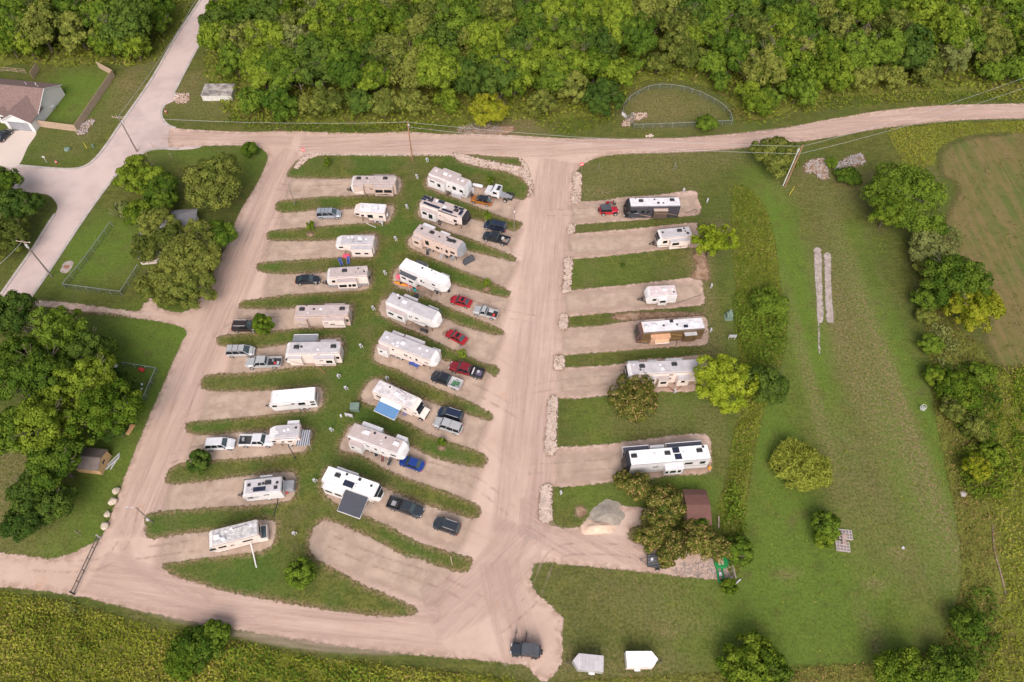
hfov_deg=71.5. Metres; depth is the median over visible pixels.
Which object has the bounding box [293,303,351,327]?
trailer
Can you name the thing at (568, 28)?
woodland tree
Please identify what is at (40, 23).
woodland tree
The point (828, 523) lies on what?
broadleaf tree
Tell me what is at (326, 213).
parked car
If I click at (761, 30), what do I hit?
woodland tree
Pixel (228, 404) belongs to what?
parking pad
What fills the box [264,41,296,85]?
woodland tree
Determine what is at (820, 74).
woodland tree
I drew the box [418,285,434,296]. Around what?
porch steps
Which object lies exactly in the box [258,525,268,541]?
tow dolly
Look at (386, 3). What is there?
woodland tree
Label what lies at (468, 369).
pickup truck
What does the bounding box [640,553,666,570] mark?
utility trailer
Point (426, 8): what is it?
woodland tree
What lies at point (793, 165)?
utility pole
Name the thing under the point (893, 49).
woodland tree
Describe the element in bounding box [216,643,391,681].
shrub patch
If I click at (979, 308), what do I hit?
broadleaf tree
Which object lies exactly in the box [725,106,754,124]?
verge weeds
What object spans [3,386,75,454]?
broadleaf tree
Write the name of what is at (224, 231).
broadleaf tree
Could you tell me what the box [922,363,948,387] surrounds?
bush
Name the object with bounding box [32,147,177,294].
kerb
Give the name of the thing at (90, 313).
grass island
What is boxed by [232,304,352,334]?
parking pad
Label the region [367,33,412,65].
woodland tree
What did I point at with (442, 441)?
sapling
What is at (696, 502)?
shed
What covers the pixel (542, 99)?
deciduous tree
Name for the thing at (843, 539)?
bench
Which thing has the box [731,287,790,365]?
shrub patch
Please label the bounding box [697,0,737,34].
woodland tree
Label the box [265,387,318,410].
travel trailer
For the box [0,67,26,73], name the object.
rail fence
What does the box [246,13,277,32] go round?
woodland tree
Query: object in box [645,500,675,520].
broadleaf tree
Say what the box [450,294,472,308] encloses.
parked car
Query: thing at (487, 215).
sapling
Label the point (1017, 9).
woodland tree
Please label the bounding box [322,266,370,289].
travel trailer
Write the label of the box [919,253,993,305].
broadleaf tree
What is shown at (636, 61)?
woodland tree
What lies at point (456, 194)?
storage box
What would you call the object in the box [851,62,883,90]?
woodland tree
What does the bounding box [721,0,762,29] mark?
woodland tree
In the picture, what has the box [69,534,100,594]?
pipe gate
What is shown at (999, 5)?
woodland tree
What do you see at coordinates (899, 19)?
woodland tree
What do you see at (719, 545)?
sumac tree
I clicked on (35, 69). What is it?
wooden fence
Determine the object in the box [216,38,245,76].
woodland tree
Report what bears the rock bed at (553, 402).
on the rock bed soil at (551, 429)
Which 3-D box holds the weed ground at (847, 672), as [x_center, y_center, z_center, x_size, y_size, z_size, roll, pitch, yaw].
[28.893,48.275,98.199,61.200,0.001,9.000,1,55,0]
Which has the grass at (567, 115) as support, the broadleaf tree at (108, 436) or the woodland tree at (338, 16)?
the woodland tree at (338, 16)
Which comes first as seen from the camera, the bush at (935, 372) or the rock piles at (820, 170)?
the bush at (935, 372)
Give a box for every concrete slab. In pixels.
[60,260,73,272]
[813,247,820,252]
[814,253,823,322]
[818,322,820,353]
[823,252,833,322]
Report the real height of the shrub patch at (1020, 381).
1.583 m
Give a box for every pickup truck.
[237,432,273,447]
[245,355,282,369]
[386,495,424,518]
[430,371,463,390]
[432,416,463,435]
[449,361,485,379]
[473,305,498,319]
[482,230,510,245]
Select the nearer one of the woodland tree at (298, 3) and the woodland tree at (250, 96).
the woodland tree at (250, 96)
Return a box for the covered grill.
[462,255,474,265]
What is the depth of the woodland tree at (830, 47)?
170.42 m
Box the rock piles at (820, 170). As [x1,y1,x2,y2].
[804,158,828,179]
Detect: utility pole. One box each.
[16,240,52,277]
[112,116,137,151]
[407,121,412,161]
[782,152,797,185]
[784,145,803,186]
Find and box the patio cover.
[296,430,312,449]
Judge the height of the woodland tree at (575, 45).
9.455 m
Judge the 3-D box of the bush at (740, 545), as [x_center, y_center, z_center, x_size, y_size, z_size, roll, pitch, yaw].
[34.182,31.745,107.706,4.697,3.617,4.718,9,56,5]
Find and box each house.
[0,78,64,131]
[138,209,198,264]
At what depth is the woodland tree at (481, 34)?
168.40 m
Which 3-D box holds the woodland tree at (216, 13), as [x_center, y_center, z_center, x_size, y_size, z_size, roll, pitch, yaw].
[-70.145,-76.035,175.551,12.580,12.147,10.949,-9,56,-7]
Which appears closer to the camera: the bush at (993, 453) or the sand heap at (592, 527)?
the sand heap at (592, 527)
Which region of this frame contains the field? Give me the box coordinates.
[939,132,1023,375]
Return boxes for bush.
[113,200,129,217]
[163,646,196,681]
[166,624,224,673]
[186,448,211,474]
[200,619,231,648]
[240,142,257,156]
[694,518,709,528]
[695,114,718,130]
[720,577,738,594]
[724,535,753,566]
[748,285,789,319]
[812,531,834,548]
[824,157,837,168]
[832,166,862,185]
[912,258,931,276]
[914,307,938,324]
[916,333,944,354]
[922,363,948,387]
[925,216,949,234]
[939,395,966,422]
[948,605,987,646]
[960,411,991,441]
[968,361,997,386]
[977,439,1008,466]
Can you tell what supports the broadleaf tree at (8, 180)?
on the ground at (686, 626)
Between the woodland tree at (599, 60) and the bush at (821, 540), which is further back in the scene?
the woodland tree at (599, 60)
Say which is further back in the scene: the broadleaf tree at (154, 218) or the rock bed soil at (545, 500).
the broadleaf tree at (154, 218)
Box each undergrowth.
[0,0,192,66]
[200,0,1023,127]
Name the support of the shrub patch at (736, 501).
on the weed ground at (739, 418)
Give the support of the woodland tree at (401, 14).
on the grass at (567, 115)
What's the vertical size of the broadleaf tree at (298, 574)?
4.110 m
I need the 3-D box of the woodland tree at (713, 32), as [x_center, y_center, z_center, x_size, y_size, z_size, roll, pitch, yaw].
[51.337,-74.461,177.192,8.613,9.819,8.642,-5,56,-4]
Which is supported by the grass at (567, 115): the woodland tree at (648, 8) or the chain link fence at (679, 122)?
the woodland tree at (648, 8)
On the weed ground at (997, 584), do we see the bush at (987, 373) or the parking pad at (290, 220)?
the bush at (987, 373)
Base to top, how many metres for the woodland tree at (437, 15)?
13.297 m
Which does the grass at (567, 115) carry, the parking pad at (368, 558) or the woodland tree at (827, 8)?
the woodland tree at (827, 8)
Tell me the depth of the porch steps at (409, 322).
132.20 m
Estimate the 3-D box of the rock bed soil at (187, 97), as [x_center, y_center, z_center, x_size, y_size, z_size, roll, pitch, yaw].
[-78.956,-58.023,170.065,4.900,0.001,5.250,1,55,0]
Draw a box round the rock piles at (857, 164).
[836,153,865,167]
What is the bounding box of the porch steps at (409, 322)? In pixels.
[406,320,422,329]
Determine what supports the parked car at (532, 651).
on the gravel road
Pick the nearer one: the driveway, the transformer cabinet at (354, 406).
the transformer cabinet at (354, 406)
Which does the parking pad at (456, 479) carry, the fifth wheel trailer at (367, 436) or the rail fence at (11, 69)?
the fifth wheel trailer at (367, 436)
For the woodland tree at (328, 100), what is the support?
on the grass at (567, 115)
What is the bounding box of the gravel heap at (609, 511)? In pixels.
[588,499,624,524]
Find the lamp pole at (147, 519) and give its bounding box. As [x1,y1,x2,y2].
[126,506,153,522]
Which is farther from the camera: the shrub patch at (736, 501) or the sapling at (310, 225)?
the sapling at (310, 225)
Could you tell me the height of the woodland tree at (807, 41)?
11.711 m
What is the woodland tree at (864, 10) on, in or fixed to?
on the grass at (567, 115)
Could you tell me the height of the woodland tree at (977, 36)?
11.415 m
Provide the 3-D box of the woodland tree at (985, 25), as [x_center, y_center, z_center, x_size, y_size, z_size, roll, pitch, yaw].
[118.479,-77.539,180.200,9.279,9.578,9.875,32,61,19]
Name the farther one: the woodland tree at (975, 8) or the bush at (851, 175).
the woodland tree at (975, 8)
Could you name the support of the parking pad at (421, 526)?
on the gravel road
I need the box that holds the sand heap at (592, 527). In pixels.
[581,520,615,535]
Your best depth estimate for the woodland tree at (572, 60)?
164.30 m
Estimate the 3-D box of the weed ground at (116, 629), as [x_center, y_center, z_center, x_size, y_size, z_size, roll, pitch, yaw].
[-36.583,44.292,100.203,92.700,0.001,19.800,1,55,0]
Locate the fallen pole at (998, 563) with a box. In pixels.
[992,525,1006,594]
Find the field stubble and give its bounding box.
[940,128,1023,383]
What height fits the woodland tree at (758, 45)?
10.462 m
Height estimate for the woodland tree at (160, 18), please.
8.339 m
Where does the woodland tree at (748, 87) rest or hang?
on the grass at (567, 115)
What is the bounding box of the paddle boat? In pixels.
[714,557,729,568]
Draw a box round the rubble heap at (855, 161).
[834,153,865,169]
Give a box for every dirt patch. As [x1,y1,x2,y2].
[462,125,514,134]
[575,506,586,515]
[611,312,702,320]
[691,250,709,279]
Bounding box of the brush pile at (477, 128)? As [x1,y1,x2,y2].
[457,122,503,133]
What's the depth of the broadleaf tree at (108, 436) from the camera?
115.21 m
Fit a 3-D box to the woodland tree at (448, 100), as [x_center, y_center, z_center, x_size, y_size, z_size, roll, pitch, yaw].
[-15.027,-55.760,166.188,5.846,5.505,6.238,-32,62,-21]
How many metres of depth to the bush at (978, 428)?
119.28 m
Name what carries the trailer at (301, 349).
on the parking pad at (238, 365)
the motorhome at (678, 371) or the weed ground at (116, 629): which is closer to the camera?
the weed ground at (116, 629)
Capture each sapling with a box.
[305,220,314,229]
[323,156,330,165]
[437,437,446,446]
[457,349,465,357]
[481,278,490,287]
[482,209,491,220]
[486,175,494,184]
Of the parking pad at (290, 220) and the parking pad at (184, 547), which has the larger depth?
the parking pad at (290, 220)
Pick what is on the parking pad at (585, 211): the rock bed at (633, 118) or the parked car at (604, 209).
the parked car at (604, 209)
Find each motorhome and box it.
[209,520,261,551]
[372,380,429,420]
[621,440,710,474]
[622,358,697,386]
[623,197,680,218]
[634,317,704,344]
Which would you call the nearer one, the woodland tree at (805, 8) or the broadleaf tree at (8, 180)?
the broadleaf tree at (8, 180)
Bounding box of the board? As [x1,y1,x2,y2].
[126,424,134,434]
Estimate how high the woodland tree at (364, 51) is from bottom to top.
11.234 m
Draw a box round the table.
[409,362,418,368]
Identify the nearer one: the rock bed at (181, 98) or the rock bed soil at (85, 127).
the rock bed soil at (85, 127)
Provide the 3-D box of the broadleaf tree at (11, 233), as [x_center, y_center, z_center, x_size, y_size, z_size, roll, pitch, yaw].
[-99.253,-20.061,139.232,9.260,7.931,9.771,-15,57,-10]
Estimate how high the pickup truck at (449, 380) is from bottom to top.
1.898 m
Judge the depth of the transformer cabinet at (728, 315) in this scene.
133.78 m
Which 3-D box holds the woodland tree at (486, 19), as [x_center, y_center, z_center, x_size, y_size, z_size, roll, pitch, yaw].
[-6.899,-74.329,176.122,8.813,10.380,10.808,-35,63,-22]
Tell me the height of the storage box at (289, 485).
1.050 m
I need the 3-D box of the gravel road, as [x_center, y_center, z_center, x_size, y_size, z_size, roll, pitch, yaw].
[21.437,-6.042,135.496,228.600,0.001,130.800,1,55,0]
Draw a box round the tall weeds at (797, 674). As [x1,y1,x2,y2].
[555,661,882,681]
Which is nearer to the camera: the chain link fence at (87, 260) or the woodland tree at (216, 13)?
the chain link fence at (87, 260)
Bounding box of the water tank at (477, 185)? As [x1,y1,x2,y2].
[472,183,482,187]
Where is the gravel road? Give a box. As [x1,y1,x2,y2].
[0,103,1023,681]
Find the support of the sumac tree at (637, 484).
on the ground at (686, 626)
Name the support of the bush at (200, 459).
on the grass island at (306, 509)
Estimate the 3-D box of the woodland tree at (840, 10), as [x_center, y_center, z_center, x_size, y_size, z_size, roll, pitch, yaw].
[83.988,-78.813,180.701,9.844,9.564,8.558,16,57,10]
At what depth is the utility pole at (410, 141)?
153.64 m
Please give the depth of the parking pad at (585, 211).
150.39 m
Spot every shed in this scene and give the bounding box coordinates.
[76,447,111,474]
[682,489,711,525]
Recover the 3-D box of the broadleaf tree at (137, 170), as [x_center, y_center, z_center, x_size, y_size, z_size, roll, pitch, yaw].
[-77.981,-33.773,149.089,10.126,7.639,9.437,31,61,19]
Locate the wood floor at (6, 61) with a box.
[0,0,190,65]
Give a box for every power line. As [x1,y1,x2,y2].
[119,0,195,114]
[119,116,392,122]
[411,122,773,145]
[411,127,792,153]
[800,88,1022,153]
[805,78,1022,145]
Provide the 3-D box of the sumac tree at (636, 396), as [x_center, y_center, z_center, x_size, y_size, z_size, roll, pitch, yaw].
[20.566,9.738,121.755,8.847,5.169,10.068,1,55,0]
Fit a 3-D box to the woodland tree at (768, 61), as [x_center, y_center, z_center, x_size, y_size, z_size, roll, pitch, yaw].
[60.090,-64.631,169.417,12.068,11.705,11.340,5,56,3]
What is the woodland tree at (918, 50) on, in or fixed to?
on the grass at (567, 115)
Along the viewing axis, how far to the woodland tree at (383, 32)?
172.37 m
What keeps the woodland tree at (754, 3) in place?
on the grass at (567, 115)
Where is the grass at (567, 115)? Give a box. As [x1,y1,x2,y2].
[207,0,1023,126]
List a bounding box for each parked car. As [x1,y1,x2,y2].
[0,129,12,141]
[204,436,235,451]
[225,344,255,357]
[231,320,255,332]
[295,274,320,285]
[316,207,341,219]
[399,455,425,471]
[432,516,461,535]
[437,405,464,422]
[445,329,468,345]
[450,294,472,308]
[470,194,493,206]
[483,219,507,232]
[510,641,542,659]
[598,204,618,215]
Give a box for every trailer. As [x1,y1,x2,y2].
[238,475,284,500]
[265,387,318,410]
[269,420,302,446]
[285,334,343,365]
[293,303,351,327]
[321,466,383,518]
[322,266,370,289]
[336,235,375,256]
[347,175,397,195]
[347,421,409,459]
[354,203,387,222]
[377,330,441,369]
[385,292,441,330]
[399,258,450,292]
[412,223,466,259]
[420,195,470,228]
[427,167,473,197]
[566,653,603,675]
[624,651,661,671]
[637,285,676,304]
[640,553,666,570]
[649,226,691,248]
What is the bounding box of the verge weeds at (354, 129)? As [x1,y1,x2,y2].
[225,114,458,133]
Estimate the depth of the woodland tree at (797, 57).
164.97 m
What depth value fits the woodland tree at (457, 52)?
167.77 m
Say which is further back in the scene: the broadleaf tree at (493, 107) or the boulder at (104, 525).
the broadleaf tree at (493, 107)
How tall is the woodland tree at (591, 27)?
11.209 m
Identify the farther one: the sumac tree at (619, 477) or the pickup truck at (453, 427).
the pickup truck at (453, 427)
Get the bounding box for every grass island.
[67,310,129,316]
[143,153,528,617]
[464,154,522,165]
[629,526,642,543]
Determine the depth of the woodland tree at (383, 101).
162.48 m
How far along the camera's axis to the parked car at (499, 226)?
145.75 m
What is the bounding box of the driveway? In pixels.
[0,130,35,166]
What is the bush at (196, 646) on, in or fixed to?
on the weed ground at (116, 629)
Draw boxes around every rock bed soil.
[76,119,93,134]
[175,93,189,103]
[453,153,533,196]
[538,486,552,522]
[544,395,557,455]
[562,258,573,292]
[572,172,581,203]
[621,112,646,126]
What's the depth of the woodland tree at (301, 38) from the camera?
164.50 m
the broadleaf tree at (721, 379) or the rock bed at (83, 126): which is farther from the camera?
the rock bed at (83, 126)
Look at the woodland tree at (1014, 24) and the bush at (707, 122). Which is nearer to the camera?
the bush at (707, 122)
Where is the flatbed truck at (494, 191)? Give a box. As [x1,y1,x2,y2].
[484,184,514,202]
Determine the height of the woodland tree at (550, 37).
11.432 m
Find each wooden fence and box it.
[29,63,39,78]
[36,62,114,130]
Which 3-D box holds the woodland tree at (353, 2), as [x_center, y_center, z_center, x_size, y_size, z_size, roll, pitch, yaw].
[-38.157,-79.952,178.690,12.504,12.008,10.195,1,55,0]
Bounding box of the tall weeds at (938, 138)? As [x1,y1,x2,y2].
[887,120,1023,168]
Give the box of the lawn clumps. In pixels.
[754,214,959,657]
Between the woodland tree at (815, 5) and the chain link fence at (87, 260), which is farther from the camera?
the woodland tree at (815, 5)
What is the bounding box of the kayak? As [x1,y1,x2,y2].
[393,281,406,285]
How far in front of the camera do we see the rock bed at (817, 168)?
158.15 m
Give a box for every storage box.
[284,480,295,491]
[451,191,461,198]
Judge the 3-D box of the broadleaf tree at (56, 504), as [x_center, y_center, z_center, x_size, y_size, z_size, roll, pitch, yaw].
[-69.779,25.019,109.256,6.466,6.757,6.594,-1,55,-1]
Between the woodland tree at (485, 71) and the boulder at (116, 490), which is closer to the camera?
the boulder at (116, 490)
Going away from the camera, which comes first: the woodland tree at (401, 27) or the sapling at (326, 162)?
the sapling at (326, 162)
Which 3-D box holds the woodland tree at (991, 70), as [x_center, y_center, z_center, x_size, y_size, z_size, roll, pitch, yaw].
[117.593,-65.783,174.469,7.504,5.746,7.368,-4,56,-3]
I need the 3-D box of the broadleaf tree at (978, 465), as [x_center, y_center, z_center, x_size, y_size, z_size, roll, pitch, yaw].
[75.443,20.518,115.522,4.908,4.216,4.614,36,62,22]
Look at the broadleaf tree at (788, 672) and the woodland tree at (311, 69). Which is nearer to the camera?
the broadleaf tree at (788, 672)
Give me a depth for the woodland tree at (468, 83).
164.02 m
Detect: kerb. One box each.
[0,214,55,294]
[18,0,200,169]
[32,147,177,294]
[160,105,175,128]
[173,45,198,95]
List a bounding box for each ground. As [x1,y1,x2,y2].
[0,0,1023,681]
[0,589,520,681]
[570,663,882,681]
[717,185,786,575]
[917,220,1023,681]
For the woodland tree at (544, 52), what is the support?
on the grass at (567, 115)
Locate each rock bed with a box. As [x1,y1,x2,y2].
[76,119,94,134]
[173,93,189,103]
[294,153,320,168]
[315,152,460,156]
[454,153,532,195]
[539,484,552,522]
[544,395,558,454]
[553,355,564,369]
[559,313,568,329]
[562,257,572,292]
[567,223,575,233]
[571,172,581,203]
[622,112,646,125]
[672,558,733,578]
[803,158,828,179]
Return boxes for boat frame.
[716,568,723,582]
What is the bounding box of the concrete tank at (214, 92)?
[200,84,236,100]
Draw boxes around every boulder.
[101,522,108,529]
[104,511,110,517]
[108,497,117,505]
[112,487,119,494]
[960,491,966,496]
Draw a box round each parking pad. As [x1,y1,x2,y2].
[161,519,276,565]
[164,470,296,510]
[189,428,312,461]
[201,386,323,420]
[230,338,343,373]
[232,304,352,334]
[264,236,378,262]
[266,268,371,295]
[280,205,394,229]
[287,176,401,198]
[308,520,450,603]
[320,471,471,549]
[339,428,477,497]
[360,378,486,448]
[373,342,486,401]
[377,298,500,360]
[392,266,507,323]
[407,236,516,284]
[417,204,516,251]
[425,176,518,218]
[557,452,705,479]
[560,369,696,392]
[562,326,702,349]
[565,285,699,311]
[567,227,692,253]
[570,197,695,220]
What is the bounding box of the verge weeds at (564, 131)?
[532,115,619,134]
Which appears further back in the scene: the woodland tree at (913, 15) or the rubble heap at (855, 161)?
the woodland tree at (913, 15)
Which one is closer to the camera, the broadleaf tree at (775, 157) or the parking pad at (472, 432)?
the parking pad at (472, 432)
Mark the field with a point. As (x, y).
(992, 191)
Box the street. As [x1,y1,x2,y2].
[3,0,209,296]
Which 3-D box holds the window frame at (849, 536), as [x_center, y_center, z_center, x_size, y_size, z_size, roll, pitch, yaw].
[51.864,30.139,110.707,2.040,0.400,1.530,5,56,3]
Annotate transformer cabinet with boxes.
[349,402,359,411]
[724,309,732,320]
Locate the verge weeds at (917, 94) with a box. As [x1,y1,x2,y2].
[800,90,1023,113]
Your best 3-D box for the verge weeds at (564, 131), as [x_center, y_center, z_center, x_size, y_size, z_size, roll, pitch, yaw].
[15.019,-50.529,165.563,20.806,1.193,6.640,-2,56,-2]
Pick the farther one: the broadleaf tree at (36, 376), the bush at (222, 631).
the broadleaf tree at (36, 376)
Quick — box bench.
[841,533,846,545]
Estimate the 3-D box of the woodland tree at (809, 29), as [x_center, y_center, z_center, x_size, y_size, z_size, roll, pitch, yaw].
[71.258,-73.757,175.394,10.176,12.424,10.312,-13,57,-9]
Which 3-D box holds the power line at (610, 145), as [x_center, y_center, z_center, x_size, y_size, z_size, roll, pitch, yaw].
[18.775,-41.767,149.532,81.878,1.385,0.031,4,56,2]
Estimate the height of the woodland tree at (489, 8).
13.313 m
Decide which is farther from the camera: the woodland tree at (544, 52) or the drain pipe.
the woodland tree at (544, 52)
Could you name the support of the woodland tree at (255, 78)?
on the grass at (567, 115)
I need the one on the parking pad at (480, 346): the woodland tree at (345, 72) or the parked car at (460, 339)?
the parked car at (460, 339)
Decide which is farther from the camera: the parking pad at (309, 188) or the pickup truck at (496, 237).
the parking pad at (309, 188)
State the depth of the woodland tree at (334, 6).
173.58 m
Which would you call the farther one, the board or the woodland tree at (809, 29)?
the woodland tree at (809, 29)
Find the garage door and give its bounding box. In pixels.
[7,121,31,130]
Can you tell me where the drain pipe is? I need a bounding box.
[250,542,256,567]
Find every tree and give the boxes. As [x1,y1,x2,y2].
[0,0,33,9]
[0,5,25,42]
[0,24,18,58]
[0,166,24,190]
[0,185,46,223]
[0,216,30,257]
[0,289,38,337]
[0,335,43,389]
[0,344,74,400]
[0,405,22,455]
[0,506,46,542]
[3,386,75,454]
[4,468,61,513]
[8,0,61,52]
[11,29,43,59]
[19,432,85,493]
[23,305,94,356]
[25,0,58,38]
[33,481,79,523]
[51,349,118,408]
[52,0,87,32]
[55,327,121,365]
[57,10,95,52]
[61,377,146,446]
[78,0,114,35]
[79,0,105,30]
[88,30,121,59]
[97,0,152,49]
[101,423,128,442]
[107,367,141,400]
[111,154,164,194]
[113,26,151,60]
[121,198,154,224]
[130,230,161,263]
[133,264,174,308]
[136,207,180,235]
[140,172,178,199]
[143,0,176,16]
[147,5,173,36]
[149,188,178,209]
[154,223,184,250]
[156,229,223,284]
[161,259,217,309]
[181,151,244,210]
[184,218,211,239]
[194,219,238,248]
[196,19,236,52]
[197,4,243,49]
[206,0,242,11]
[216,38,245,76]
[218,19,262,66]
[228,0,252,17]
[237,86,265,114]
[239,44,267,65]
[239,48,273,89]
[241,0,281,19]
[243,15,288,48]
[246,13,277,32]
[251,49,302,92]
[252,313,274,334]
[260,85,297,122]
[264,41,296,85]
[265,1,294,19]
[276,0,304,10]
[276,10,309,39]
[279,22,314,48]
[283,28,320,85]
[283,556,316,589]
[294,39,334,86]
[297,0,330,15]
[297,0,332,37]
[297,92,315,116]
[309,85,342,117]
[314,0,345,21]
[314,34,364,82]
[315,23,326,41]
[319,5,352,42]
[324,43,365,90]
[332,25,363,45]
[343,0,368,22]
[343,0,394,41]
[343,85,372,115]
[356,60,390,93]
[359,40,391,70]
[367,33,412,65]
[367,87,399,117]
[369,0,398,10]
[370,29,391,40]
[378,0,409,10]
[384,2,414,34]
[388,18,409,35]
[388,41,428,88]
[396,88,430,117]
[400,23,430,41]
[402,37,441,86]
[404,14,437,29]
[406,0,426,5]
[408,0,443,19]
[415,20,457,49]
[415,49,465,90]
[433,0,463,23]
[433,87,459,113]
[436,4,474,50]
[441,45,461,85]
[450,52,483,97]
[456,24,470,56]
[461,0,483,19]
[462,19,505,51]
[463,44,499,66]
[468,92,509,126]
[472,55,522,97]
[475,16,495,24]
[478,0,521,23]
[488,41,540,97]
[494,0,526,18]
[495,18,515,38]
[504,25,537,55]
[512,12,547,36]
[513,0,555,29]
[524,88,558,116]
[525,23,564,51]
[531,44,558,74]
[533,58,567,94]
[541,0,574,22]
[542,11,587,53]
[546,43,590,79]
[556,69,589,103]
[557,30,587,51]
[560,0,607,25]
[580,16,612,36]
[580,25,620,60]
[580,77,625,116]
[582,46,610,82]
[597,0,634,21]
[597,57,636,87]
[601,15,630,46]
[607,372,658,423]
[612,468,631,489]
[619,11,659,57]
[620,53,646,74]
[621,471,650,501]
[630,0,663,26]
[632,521,664,554]
[639,506,675,535]
[643,483,687,519]
[644,51,671,75]
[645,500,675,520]
[652,0,698,37]
[656,526,688,559]
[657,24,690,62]
[657,550,675,568]
[669,38,704,71]
[677,0,710,24]
[680,518,715,561]
[684,24,707,47]
[686,7,703,22]
[690,220,739,256]
[693,353,761,413]
[695,47,727,75]
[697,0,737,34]
[704,21,733,53]
[705,530,733,562]
[709,71,731,90]
[710,24,757,71]
[714,629,786,681]
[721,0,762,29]
[729,0,764,11]
[732,15,776,48]
[733,80,759,106]
[739,39,787,85]
[745,90,772,116]
[745,363,789,404]
[749,135,801,178]
[754,35,778,50]
[756,33,815,88]
[758,0,798,12]
[758,6,780,21]
[759,85,785,106]
[762,662,794,681]
[767,11,801,37]
[767,436,833,492]
[774,32,816,60]
[775,0,819,23]
[775,70,818,106]
[786,0,818,8]
[787,13,828,53]
[799,0,833,4]
[809,60,834,91]
[810,509,840,540]
[811,30,844,61]
[812,0,843,25]
[814,12,856,33]
[818,12,866,52]
[819,53,855,92]
[834,0,884,26]
[838,9,861,27]
[840,27,882,73]
[844,24,878,50]
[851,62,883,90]
[859,6,889,26]
[859,161,948,233]
[862,8,912,38]
[866,192,905,228]
[872,645,938,681]
[873,27,907,68]
[879,61,907,89]
[880,0,907,13]
[892,23,935,69]
[898,0,949,19]
[903,20,938,52]
[905,8,928,25]
[907,229,956,261]
[910,52,946,86]
[910,287,945,310]
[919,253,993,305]
[926,643,979,681]
[928,5,978,50]
[933,370,982,410]
[935,36,973,74]
[940,25,986,52]
[941,287,1006,332]
[947,0,989,17]
[960,4,972,17]
[961,451,993,482]
[971,5,1007,22]
[974,57,1005,81]
[975,24,1016,65]
[977,13,1004,32]
[981,0,1021,13]
[995,13,1023,37]
[1000,51,1023,82]
[1002,0,1023,16]
[1005,31,1023,55]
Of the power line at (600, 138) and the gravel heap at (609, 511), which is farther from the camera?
the power line at (600, 138)
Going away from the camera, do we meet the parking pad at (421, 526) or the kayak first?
the parking pad at (421, 526)
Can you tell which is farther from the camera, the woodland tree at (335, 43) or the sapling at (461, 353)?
the woodland tree at (335, 43)
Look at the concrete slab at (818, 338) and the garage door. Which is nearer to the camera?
the concrete slab at (818, 338)
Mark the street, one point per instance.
(74, 194)
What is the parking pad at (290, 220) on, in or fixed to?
on the gravel road
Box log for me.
[731,561,736,577]
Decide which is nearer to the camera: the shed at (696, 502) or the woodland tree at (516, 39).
the shed at (696, 502)
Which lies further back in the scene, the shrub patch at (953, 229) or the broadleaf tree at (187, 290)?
the shrub patch at (953, 229)
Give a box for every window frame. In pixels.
[835,540,849,552]
[838,529,852,540]
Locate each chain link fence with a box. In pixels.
[62,222,139,295]
[121,362,158,396]
[623,84,732,128]
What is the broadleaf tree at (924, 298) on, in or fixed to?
on the weed ground at (997, 584)
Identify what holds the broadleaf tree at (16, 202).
on the ground at (686, 626)
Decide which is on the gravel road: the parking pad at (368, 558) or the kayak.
the parking pad at (368, 558)
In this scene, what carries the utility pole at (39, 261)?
on the ground at (686, 626)
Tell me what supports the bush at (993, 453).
on the weed ground at (997, 584)
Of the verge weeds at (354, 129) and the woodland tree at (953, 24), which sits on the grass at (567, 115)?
the woodland tree at (953, 24)
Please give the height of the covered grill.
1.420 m
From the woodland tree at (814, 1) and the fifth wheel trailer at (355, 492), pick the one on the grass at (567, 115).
the woodland tree at (814, 1)
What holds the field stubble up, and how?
on the field
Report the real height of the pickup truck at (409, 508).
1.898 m
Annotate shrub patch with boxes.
[9,611,119,655]
[65,601,82,619]
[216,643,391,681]
[719,480,747,562]
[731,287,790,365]
[924,315,960,370]
[930,225,962,257]
[941,361,1004,442]
[946,585,1003,670]
[952,441,1017,503]
[1006,366,1023,475]
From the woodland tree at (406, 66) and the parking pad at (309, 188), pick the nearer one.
the parking pad at (309, 188)
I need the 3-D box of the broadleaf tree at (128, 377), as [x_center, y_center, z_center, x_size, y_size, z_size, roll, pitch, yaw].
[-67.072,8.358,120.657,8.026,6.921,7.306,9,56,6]
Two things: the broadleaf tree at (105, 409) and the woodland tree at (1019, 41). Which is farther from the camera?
the woodland tree at (1019, 41)

